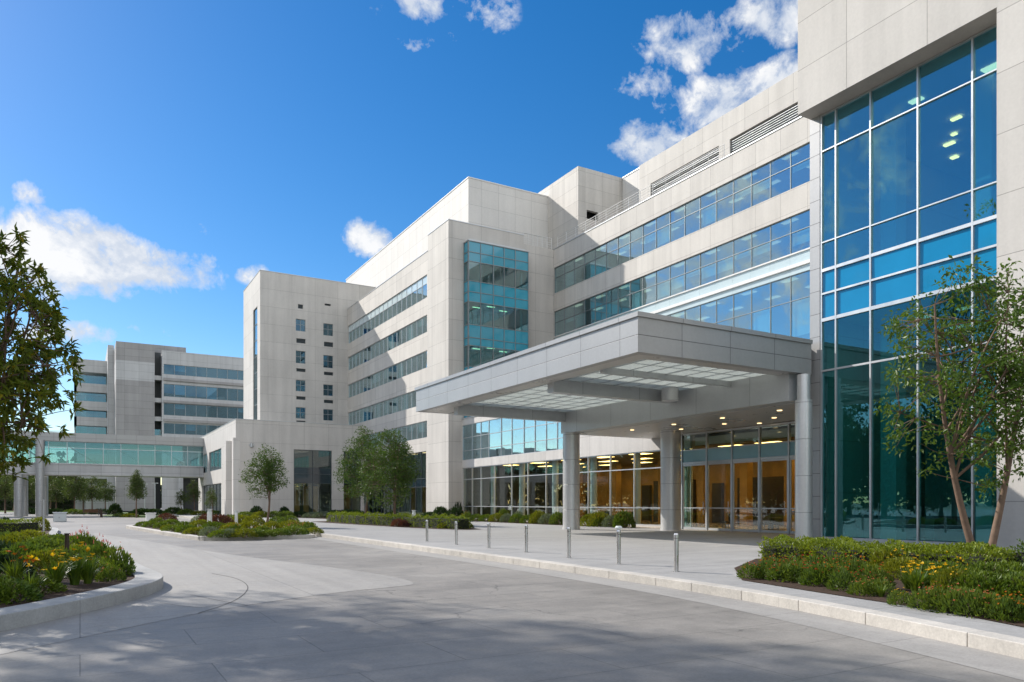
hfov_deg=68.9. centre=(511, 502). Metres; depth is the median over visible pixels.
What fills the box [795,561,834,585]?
bedding flower
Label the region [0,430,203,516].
skybridge
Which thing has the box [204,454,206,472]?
window
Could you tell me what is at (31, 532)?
shrub
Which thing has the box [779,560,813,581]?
bedding flower
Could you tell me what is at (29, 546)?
shrub
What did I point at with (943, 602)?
bedding flower
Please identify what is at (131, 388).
ward block
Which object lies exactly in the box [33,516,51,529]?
shrub
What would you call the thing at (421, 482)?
storefront window
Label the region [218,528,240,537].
shrub
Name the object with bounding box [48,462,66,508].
broadleaf tree
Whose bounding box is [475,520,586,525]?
planter soil
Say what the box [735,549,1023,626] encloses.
planter soil
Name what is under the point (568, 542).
bollard
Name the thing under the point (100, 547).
bedding flower
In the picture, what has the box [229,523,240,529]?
shrub
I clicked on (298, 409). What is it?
window
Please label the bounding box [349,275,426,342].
ribbon window
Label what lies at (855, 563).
shrub
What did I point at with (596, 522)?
shrub
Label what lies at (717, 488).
inner doorway
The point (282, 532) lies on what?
shrub
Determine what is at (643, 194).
roof railing
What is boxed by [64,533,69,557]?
path light
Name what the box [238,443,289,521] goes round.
ornamental tree
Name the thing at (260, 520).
shrub
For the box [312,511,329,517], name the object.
shrub
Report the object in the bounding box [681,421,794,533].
entrance doors
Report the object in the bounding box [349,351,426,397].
ribbon window
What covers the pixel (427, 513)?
shrub
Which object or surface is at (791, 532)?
door
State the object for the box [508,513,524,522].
shrub
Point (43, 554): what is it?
shrub
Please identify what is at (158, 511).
shrub
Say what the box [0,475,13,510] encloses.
broadleaf tree
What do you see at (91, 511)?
park bench
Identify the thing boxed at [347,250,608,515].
patient wing
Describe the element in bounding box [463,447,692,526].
lobby window
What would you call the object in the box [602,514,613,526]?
shrub
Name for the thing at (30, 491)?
broadleaf tree
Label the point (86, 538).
bedding flower
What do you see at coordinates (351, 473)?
ornamental tree
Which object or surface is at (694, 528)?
door
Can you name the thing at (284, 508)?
shrub
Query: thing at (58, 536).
shrub
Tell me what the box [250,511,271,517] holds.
shrub
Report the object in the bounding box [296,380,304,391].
window
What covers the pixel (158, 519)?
shrub
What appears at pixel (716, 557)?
plaza paving
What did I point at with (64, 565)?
shrub
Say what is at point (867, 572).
bedding flower
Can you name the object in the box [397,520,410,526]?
shrub
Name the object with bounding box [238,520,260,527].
shrub
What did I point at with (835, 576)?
bedding flower
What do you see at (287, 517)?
shrub
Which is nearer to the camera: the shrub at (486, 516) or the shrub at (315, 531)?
the shrub at (315, 531)
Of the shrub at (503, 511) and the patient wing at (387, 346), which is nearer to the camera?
the shrub at (503, 511)
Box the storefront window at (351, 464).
[344,464,360,509]
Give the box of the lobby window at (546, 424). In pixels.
[463,418,562,459]
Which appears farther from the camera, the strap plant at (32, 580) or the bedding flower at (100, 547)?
the bedding flower at (100, 547)
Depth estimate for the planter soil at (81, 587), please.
14.26 m
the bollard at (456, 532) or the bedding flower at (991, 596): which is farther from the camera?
the bollard at (456, 532)
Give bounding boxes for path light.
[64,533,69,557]
[207,509,211,521]
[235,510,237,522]
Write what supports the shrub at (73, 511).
on the road
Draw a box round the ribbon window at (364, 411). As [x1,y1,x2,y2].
[349,391,413,424]
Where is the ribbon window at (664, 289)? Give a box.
[555,209,809,335]
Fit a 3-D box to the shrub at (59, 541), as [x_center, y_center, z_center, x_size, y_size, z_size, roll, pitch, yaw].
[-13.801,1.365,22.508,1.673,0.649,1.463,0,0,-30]
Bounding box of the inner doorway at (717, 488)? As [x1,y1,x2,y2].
[712,483,723,522]
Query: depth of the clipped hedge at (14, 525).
36.68 m
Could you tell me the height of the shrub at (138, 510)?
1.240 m
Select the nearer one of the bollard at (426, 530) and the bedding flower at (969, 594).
the bedding flower at (969, 594)
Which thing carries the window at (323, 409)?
in the side tower at (295, 348)
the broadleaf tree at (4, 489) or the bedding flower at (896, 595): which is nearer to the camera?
the bedding flower at (896, 595)
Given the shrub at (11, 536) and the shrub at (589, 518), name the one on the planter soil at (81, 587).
the shrub at (11, 536)
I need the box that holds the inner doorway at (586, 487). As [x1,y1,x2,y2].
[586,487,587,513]
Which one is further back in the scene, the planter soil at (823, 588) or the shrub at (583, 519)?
the shrub at (583, 519)
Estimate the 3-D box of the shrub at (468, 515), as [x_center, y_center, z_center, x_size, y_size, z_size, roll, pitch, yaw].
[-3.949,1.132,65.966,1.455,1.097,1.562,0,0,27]
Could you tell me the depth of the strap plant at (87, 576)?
15.00 m
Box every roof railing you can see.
[523,232,551,248]
[557,144,723,246]
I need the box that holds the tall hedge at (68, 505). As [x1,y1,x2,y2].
[0,483,73,510]
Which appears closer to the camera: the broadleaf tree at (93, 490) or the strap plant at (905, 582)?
the strap plant at (905, 582)
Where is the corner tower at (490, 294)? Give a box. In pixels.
[428,219,572,515]
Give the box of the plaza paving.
[173,514,1023,637]
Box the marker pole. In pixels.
[42,499,44,531]
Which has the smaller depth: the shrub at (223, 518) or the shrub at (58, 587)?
the shrub at (58, 587)
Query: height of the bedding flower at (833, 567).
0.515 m
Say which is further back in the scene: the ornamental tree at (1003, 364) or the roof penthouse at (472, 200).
the roof penthouse at (472, 200)
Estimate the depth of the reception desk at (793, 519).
48.58 m
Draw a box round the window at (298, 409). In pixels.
[296,407,304,418]
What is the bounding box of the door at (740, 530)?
[733,460,757,531]
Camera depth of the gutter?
11.49 m
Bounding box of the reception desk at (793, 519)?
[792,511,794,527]
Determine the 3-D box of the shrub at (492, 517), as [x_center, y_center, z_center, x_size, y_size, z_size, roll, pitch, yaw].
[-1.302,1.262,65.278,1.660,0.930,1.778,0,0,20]
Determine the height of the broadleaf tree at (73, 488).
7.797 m
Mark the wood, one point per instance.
(62, 454)
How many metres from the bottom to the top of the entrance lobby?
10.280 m
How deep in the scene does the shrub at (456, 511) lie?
71.87 m
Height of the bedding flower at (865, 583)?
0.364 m
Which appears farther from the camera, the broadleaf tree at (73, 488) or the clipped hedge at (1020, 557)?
the broadleaf tree at (73, 488)
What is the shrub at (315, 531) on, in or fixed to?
on the plaza paving
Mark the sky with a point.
(157, 157)
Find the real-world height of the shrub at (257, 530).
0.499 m
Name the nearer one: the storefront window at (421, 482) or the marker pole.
the marker pole
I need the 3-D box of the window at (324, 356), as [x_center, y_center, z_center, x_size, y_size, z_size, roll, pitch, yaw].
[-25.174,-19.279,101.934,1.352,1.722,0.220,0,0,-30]
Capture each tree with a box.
[0,222,86,482]
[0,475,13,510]
[0,475,13,512]
[7,475,34,499]
[28,475,58,498]
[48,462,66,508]
[48,478,67,507]
[51,461,73,483]
[61,476,88,508]
[72,478,85,509]
[82,476,104,508]
[96,479,115,507]
[124,469,146,517]
[175,488,186,506]
[184,480,201,510]
[204,487,216,514]
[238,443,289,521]
[333,425,387,512]
[353,428,421,514]
[873,254,1023,555]
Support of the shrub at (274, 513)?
on the plaza paving
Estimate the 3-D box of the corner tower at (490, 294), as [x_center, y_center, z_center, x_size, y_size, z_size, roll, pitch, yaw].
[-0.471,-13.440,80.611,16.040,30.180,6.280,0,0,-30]
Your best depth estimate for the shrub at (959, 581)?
12.52 m
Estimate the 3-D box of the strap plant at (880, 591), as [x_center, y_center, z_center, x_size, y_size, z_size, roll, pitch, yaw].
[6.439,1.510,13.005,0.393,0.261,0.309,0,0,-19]
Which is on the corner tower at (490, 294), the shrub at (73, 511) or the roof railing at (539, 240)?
the roof railing at (539, 240)
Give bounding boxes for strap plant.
[0,546,35,583]
[0,578,21,602]
[10,566,46,590]
[27,549,76,588]
[53,542,93,584]
[71,549,101,583]
[875,582,887,596]
[894,563,925,588]
[899,561,935,591]
[908,563,947,588]
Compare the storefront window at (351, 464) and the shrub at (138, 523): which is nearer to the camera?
the shrub at (138, 523)
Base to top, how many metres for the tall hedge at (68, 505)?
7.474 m
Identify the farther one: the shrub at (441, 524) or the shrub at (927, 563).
the shrub at (441, 524)
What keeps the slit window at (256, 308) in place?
in the side tower at (295, 348)
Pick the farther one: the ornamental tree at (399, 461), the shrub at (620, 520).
the ornamental tree at (399, 461)
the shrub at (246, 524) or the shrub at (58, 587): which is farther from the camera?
the shrub at (246, 524)
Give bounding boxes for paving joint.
[199,573,247,612]
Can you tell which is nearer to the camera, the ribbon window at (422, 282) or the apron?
the apron
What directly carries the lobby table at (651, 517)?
on the entrance lobby
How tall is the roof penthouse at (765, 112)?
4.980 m
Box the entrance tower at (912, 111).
[798,0,1023,552]
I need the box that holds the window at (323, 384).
[323,384,332,395]
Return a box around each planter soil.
[0,567,134,607]
[137,525,276,535]
[313,521,476,529]
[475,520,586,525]
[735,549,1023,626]
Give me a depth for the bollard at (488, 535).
27.22 m
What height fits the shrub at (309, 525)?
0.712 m
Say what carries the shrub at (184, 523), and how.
on the planter soil at (170, 530)
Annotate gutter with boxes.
[177,517,1023,680]
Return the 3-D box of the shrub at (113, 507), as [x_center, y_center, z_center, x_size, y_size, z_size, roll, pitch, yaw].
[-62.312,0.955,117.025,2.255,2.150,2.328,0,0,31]
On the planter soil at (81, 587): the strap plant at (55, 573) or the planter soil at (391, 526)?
the strap plant at (55, 573)
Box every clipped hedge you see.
[0,517,40,535]
[326,511,471,528]
[757,533,1016,572]
[1009,538,1023,569]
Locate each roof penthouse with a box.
[346,176,585,287]
[538,166,621,249]
[622,168,638,211]
[639,70,799,202]
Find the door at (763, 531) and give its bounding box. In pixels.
[760,458,787,533]
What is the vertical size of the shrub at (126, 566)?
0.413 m
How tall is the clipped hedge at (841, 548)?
0.831 m
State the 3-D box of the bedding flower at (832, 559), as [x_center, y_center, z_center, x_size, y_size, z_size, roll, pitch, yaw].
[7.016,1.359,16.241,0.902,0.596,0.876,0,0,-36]
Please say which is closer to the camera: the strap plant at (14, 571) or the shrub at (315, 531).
the strap plant at (14, 571)
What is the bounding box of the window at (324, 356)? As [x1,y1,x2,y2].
[323,355,332,367]
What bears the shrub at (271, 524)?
on the planter soil at (170, 530)
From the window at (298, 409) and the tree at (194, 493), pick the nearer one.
the window at (298, 409)
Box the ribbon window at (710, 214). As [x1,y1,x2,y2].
[555,142,809,292]
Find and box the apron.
[0,533,412,654]
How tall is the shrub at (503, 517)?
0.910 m
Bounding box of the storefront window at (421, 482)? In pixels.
[364,451,425,513]
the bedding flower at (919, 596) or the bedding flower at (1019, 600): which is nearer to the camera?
the bedding flower at (1019, 600)
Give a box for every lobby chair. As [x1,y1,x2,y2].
[722,513,729,528]
[763,513,774,528]
[768,514,778,529]
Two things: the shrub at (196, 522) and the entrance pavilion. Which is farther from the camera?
the entrance pavilion
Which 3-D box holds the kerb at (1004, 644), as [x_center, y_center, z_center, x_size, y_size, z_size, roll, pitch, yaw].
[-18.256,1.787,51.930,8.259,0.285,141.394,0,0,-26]
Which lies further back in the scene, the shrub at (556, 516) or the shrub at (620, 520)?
the shrub at (556, 516)
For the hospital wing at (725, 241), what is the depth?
63.48 m
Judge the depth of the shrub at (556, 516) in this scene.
56.46 m
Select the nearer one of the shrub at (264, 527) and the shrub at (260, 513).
the shrub at (264, 527)
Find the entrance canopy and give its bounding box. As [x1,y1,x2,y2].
[415,311,812,540]
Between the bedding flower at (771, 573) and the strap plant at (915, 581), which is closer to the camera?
the strap plant at (915, 581)
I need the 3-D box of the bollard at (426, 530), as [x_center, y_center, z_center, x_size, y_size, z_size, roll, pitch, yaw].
[-3.661,1.198,32.109,0.170,0.945,0.170,0,0,-30]
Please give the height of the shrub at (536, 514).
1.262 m
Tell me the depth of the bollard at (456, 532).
29.44 m
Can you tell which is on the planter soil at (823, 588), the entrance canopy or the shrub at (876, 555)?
the shrub at (876, 555)
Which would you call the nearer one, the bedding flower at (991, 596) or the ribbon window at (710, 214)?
the bedding flower at (991, 596)
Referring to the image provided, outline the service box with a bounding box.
[145,513,155,520]
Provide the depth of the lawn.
108.03 m
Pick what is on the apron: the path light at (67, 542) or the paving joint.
the paving joint
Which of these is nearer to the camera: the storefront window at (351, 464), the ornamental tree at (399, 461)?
the ornamental tree at (399, 461)
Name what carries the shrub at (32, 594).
on the planter soil at (81, 587)
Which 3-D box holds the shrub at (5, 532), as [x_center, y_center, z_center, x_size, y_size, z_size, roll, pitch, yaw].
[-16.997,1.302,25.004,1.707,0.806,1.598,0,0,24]
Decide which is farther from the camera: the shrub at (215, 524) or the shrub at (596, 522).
the shrub at (596, 522)
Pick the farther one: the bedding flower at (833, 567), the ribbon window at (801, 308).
the ribbon window at (801, 308)
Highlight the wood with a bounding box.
[52,451,161,507]
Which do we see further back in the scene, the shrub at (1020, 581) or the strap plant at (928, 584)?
the strap plant at (928, 584)
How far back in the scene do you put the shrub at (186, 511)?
104.93 m
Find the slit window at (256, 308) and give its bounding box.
[254,308,256,419]
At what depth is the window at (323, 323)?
101.95 m
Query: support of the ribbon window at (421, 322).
in the patient wing at (387, 346)
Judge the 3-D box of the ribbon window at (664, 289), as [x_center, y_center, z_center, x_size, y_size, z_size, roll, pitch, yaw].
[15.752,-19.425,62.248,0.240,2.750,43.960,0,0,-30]
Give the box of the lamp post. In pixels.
[154,483,157,508]
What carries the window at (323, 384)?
in the side tower at (295, 348)
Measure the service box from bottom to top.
0.900 m
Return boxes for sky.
[0,0,797,484]
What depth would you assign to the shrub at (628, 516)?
49.56 m
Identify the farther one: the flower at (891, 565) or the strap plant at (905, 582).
the flower at (891, 565)
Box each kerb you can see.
[0,541,162,630]
[45,527,58,534]
[126,525,314,540]
[169,514,1023,658]
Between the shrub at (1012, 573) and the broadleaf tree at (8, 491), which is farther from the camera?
the broadleaf tree at (8, 491)
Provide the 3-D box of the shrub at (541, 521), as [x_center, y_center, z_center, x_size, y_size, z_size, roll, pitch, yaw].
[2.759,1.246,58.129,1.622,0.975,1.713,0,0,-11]
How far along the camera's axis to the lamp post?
127.98 m
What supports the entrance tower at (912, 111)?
on the plaza paving
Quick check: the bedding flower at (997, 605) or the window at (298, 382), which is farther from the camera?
the window at (298, 382)
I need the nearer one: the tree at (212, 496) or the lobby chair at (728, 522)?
the lobby chair at (728, 522)
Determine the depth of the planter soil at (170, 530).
49.15 m
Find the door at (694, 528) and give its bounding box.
[683,463,705,529]
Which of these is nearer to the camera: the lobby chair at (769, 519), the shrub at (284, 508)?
the lobby chair at (769, 519)
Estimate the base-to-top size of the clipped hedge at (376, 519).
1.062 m
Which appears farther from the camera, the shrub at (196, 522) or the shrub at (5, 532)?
the shrub at (196, 522)
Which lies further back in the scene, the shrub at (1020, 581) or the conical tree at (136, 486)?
the conical tree at (136, 486)
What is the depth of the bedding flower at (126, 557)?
16.99 m
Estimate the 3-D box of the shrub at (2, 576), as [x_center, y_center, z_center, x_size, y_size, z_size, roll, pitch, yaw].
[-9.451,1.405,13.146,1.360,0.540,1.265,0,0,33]
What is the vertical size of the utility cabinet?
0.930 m
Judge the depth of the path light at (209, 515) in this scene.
53.58 m
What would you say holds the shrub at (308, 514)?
on the planter soil
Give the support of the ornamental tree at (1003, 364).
on the planter soil at (823, 588)
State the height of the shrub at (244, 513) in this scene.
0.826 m
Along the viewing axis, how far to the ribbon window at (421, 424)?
84.54 m
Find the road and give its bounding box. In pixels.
[0,508,1023,681]
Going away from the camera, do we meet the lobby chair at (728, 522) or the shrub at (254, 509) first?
the lobby chair at (728, 522)
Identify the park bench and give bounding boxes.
[83,509,99,514]
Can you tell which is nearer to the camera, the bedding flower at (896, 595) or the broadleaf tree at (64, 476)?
the bedding flower at (896, 595)
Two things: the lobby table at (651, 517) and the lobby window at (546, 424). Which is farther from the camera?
the lobby window at (546, 424)
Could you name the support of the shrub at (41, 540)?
on the planter soil at (81, 587)
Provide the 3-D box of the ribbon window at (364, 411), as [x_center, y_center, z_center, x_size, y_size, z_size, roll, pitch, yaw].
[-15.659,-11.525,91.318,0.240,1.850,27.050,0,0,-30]
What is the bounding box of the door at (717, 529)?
[707,462,730,530]
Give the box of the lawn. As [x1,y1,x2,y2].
[103,512,176,517]
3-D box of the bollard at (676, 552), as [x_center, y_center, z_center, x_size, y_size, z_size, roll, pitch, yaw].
[3.945,1.198,17.925,0.170,0.945,0.170,0,0,-30]
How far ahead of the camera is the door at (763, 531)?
40.79 m
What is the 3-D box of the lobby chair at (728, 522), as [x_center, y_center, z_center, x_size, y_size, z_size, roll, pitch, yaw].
[13.684,1.145,47.436,0.520,0.990,0.500,0,0,-12]
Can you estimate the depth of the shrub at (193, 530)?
39.54 m
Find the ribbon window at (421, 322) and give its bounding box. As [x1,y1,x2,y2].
[349,315,426,369]
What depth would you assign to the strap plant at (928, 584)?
13.75 m
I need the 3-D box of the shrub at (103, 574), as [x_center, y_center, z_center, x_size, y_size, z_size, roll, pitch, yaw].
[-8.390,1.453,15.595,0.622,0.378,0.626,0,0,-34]
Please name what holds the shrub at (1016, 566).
on the planter soil at (823, 588)
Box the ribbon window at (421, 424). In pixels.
[367,421,425,446]
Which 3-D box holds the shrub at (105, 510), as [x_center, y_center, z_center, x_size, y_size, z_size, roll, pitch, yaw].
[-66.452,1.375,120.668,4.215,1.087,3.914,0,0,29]
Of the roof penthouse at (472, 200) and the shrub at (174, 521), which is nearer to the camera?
the shrub at (174, 521)
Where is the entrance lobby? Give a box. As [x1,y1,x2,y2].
[462,416,794,533]
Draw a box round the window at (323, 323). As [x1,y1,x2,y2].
[323,323,332,335]
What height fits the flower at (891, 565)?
0.790 m
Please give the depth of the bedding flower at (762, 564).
16.14 m
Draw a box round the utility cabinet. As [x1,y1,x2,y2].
[52,512,66,521]
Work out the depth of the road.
9.93 m
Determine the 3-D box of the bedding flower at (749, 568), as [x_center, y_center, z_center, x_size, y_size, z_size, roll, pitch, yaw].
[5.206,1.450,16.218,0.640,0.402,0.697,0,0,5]
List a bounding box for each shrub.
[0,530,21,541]
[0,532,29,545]
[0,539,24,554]
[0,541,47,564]
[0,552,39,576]
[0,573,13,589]
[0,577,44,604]
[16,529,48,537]
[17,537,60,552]
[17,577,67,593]
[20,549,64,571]
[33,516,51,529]
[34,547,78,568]
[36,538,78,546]
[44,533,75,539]
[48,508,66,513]
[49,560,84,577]
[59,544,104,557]
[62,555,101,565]
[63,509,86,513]
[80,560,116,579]
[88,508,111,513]
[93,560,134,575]
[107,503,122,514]
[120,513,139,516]
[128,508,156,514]
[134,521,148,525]
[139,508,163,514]
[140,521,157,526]
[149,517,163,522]
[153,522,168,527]
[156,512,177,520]
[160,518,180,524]
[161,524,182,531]
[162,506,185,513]
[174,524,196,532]
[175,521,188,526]
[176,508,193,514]
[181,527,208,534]
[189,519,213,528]
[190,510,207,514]
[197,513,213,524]
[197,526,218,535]
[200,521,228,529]
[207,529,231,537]
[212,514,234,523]
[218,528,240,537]
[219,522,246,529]
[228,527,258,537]
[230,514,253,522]
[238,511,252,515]
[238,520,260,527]
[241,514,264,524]
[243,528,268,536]
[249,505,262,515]
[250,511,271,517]
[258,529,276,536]
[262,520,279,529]
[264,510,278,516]
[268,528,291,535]
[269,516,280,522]
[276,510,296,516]
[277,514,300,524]
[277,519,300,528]
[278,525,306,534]
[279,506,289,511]
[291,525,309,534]
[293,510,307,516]
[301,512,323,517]
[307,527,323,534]
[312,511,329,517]
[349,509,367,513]
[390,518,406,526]
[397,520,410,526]
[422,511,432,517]
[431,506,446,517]
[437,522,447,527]
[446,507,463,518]
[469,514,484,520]
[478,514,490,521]
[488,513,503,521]
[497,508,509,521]
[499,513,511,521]
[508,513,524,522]
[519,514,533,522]
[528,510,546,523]
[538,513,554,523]
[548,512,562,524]
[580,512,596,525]
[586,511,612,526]
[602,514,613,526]
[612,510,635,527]
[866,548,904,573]
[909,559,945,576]
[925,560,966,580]
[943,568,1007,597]
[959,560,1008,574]
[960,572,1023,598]
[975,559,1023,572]
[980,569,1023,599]
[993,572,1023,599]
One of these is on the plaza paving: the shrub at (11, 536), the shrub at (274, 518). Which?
the shrub at (274, 518)
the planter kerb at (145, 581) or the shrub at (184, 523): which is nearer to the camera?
the planter kerb at (145, 581)
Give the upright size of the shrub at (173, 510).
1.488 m
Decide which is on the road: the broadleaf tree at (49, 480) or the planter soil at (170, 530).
the broadleaf tree at (49, 480)
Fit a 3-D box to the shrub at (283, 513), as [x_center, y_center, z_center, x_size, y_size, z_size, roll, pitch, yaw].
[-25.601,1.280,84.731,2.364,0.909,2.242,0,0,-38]
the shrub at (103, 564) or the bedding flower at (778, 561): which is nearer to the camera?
the shrub at (103, 564)
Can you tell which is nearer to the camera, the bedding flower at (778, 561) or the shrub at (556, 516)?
the bedding flower at (778, 561)
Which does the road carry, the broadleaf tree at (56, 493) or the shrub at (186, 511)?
the broadleaf tree at (56, 493)
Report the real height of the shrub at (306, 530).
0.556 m
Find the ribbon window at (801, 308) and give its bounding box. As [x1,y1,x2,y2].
[667,270,809,336]
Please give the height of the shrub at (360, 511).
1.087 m
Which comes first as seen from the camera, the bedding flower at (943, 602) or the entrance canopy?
the bedding flower at (943, 602)
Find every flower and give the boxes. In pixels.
[69,525,104,545]
[80,536,118,559]
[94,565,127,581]
[100,542,136,573]
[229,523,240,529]
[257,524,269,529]
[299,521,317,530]
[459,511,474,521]
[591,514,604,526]
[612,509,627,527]
[736,562,764,578]
[752,559,778,579]
[758,554,782,571]
[764,560,802,581]
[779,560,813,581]
[781,554,804,566]
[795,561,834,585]
[801,552,828,566]
[812,561,849,586]
[820,553,849,570]
[824,566,861,590]
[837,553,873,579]
[846,577,877,595]
[853,562,896,588]
[864,576,895,594]
[876,545,924,579]
[886,587,916,606]
[906,586,947,611]
[918,581,961,611]
[929,551,971,594]
[935,583,981,615]
[952,587,994,618]
[970,588,1012,618]
[986,591,1023,621]
[998,591,1023,622]
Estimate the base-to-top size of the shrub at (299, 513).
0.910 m
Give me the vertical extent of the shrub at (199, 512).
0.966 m
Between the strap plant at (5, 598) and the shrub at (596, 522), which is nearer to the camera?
the strap plant at (5, 598)
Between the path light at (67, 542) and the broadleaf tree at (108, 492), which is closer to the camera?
the path light at (67, 542)
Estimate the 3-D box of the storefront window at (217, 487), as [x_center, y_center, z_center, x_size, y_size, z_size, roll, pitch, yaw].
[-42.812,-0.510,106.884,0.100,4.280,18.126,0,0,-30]
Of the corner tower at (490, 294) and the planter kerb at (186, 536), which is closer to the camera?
the planter kerb at (186, 536)
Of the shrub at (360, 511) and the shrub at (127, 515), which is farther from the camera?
the shrub at (127, 515)
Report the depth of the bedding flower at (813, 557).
16.44 m
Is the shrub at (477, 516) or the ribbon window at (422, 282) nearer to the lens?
the shrub at (477, 516)
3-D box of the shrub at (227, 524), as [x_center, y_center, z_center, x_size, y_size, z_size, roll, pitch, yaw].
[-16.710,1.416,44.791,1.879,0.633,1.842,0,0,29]
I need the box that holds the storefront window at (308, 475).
[294,449,331,513]
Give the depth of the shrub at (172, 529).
44.04 m
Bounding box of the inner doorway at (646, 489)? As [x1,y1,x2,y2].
[642,485,651,520]
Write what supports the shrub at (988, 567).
on the planter soil at (823, 588)
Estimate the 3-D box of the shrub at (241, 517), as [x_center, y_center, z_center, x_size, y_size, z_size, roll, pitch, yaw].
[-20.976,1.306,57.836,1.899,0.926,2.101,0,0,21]
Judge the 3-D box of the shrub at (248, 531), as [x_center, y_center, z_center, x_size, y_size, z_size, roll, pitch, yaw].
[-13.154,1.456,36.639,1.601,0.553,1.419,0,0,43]
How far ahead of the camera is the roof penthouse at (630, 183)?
81.44 m
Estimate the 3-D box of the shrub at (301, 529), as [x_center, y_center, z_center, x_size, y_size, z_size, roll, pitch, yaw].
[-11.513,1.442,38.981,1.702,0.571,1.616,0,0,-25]
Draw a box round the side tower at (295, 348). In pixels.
[243,270,374,424]
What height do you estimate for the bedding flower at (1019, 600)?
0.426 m
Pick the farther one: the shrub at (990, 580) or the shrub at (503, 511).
the shrub at (503, 511)
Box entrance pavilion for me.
[198,418,362,515]
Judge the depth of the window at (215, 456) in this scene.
104.11 m
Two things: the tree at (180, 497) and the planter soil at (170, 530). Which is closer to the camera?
the planter soil at (170, 530)
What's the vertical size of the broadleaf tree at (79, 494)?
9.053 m
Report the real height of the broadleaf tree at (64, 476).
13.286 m
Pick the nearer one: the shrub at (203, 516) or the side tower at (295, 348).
the shrub at (203, 516)
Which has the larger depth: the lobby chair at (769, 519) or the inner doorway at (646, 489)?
the inner doorway at (646, 489)
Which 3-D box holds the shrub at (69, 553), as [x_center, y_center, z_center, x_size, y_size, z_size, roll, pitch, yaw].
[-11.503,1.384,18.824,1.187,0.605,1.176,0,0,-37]
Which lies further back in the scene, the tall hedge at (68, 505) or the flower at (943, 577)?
the tall hedge at (68, 505)
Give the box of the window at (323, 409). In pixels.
[323,409,332,420]
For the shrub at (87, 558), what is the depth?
17.02 m
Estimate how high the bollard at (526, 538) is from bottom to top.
0.945 m
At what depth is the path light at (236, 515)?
55.19 m
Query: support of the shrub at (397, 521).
on the planter soil at (391, 526)
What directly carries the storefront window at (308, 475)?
in the entrance pavilion
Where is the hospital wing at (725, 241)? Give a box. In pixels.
[553,116,809,339]
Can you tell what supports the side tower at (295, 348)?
on the plaza paving
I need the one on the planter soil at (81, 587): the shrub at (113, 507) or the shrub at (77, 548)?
the shrub at (77, 548)
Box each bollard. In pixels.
[426,520,427,540]
[454,521,457,544]
[487,523,489,547]
[525,525,527,552]
[566,527,570,557]
[615,526,621,563]
[673,533,679,571]
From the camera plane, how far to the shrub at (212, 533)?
36.23 m
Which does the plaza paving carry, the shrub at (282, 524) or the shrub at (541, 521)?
the shrub at (282, 524)
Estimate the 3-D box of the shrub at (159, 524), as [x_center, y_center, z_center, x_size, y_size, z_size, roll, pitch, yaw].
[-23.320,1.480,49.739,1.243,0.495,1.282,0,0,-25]
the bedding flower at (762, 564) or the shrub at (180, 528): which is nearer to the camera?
the bedding flower at (762, 564)
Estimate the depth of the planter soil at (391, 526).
54.31 m
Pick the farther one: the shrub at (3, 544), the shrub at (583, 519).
the shrub at (583, 519)
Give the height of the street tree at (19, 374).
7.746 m
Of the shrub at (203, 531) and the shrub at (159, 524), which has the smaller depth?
the shrub at (203, 531)
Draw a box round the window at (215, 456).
[210,449,220,471]
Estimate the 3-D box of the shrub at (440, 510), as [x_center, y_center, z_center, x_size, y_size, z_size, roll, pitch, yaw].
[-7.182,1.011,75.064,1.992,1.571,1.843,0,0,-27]
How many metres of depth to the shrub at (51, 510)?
120.44 m
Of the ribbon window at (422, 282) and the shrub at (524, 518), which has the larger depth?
the ribbon window at (422, 282)
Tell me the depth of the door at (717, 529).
44.33 m
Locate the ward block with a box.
[74,341,243,510]
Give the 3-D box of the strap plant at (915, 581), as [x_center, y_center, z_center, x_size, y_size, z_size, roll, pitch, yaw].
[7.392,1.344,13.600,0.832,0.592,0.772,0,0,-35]
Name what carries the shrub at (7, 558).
on the planter soil at (81, 587)
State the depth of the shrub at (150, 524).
51.77 m
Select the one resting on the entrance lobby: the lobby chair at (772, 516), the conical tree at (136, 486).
the lobby chair at (772, 516)
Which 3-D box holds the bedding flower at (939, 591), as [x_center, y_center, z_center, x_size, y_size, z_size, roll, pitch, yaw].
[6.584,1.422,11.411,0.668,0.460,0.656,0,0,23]
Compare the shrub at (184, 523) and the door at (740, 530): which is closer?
the door at (740, 530)
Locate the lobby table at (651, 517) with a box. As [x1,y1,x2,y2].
[644,515,658,523]
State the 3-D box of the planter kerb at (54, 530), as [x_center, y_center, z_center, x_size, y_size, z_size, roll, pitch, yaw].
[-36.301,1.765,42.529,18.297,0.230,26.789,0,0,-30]
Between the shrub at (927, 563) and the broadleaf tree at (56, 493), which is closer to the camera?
the shrub at (927, 563)
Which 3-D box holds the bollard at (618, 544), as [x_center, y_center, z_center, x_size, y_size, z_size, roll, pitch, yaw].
[2.876,1.145,20.112,0.200,1.050,0.200,0,0,-30]
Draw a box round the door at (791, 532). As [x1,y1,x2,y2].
[790,458,794,533]
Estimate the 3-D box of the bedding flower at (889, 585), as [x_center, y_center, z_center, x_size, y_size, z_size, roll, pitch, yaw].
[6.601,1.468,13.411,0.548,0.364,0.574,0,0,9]
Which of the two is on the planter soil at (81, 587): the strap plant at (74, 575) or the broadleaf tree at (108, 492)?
the strap plant at (74, 575)
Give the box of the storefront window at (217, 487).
[204,483,220,514]

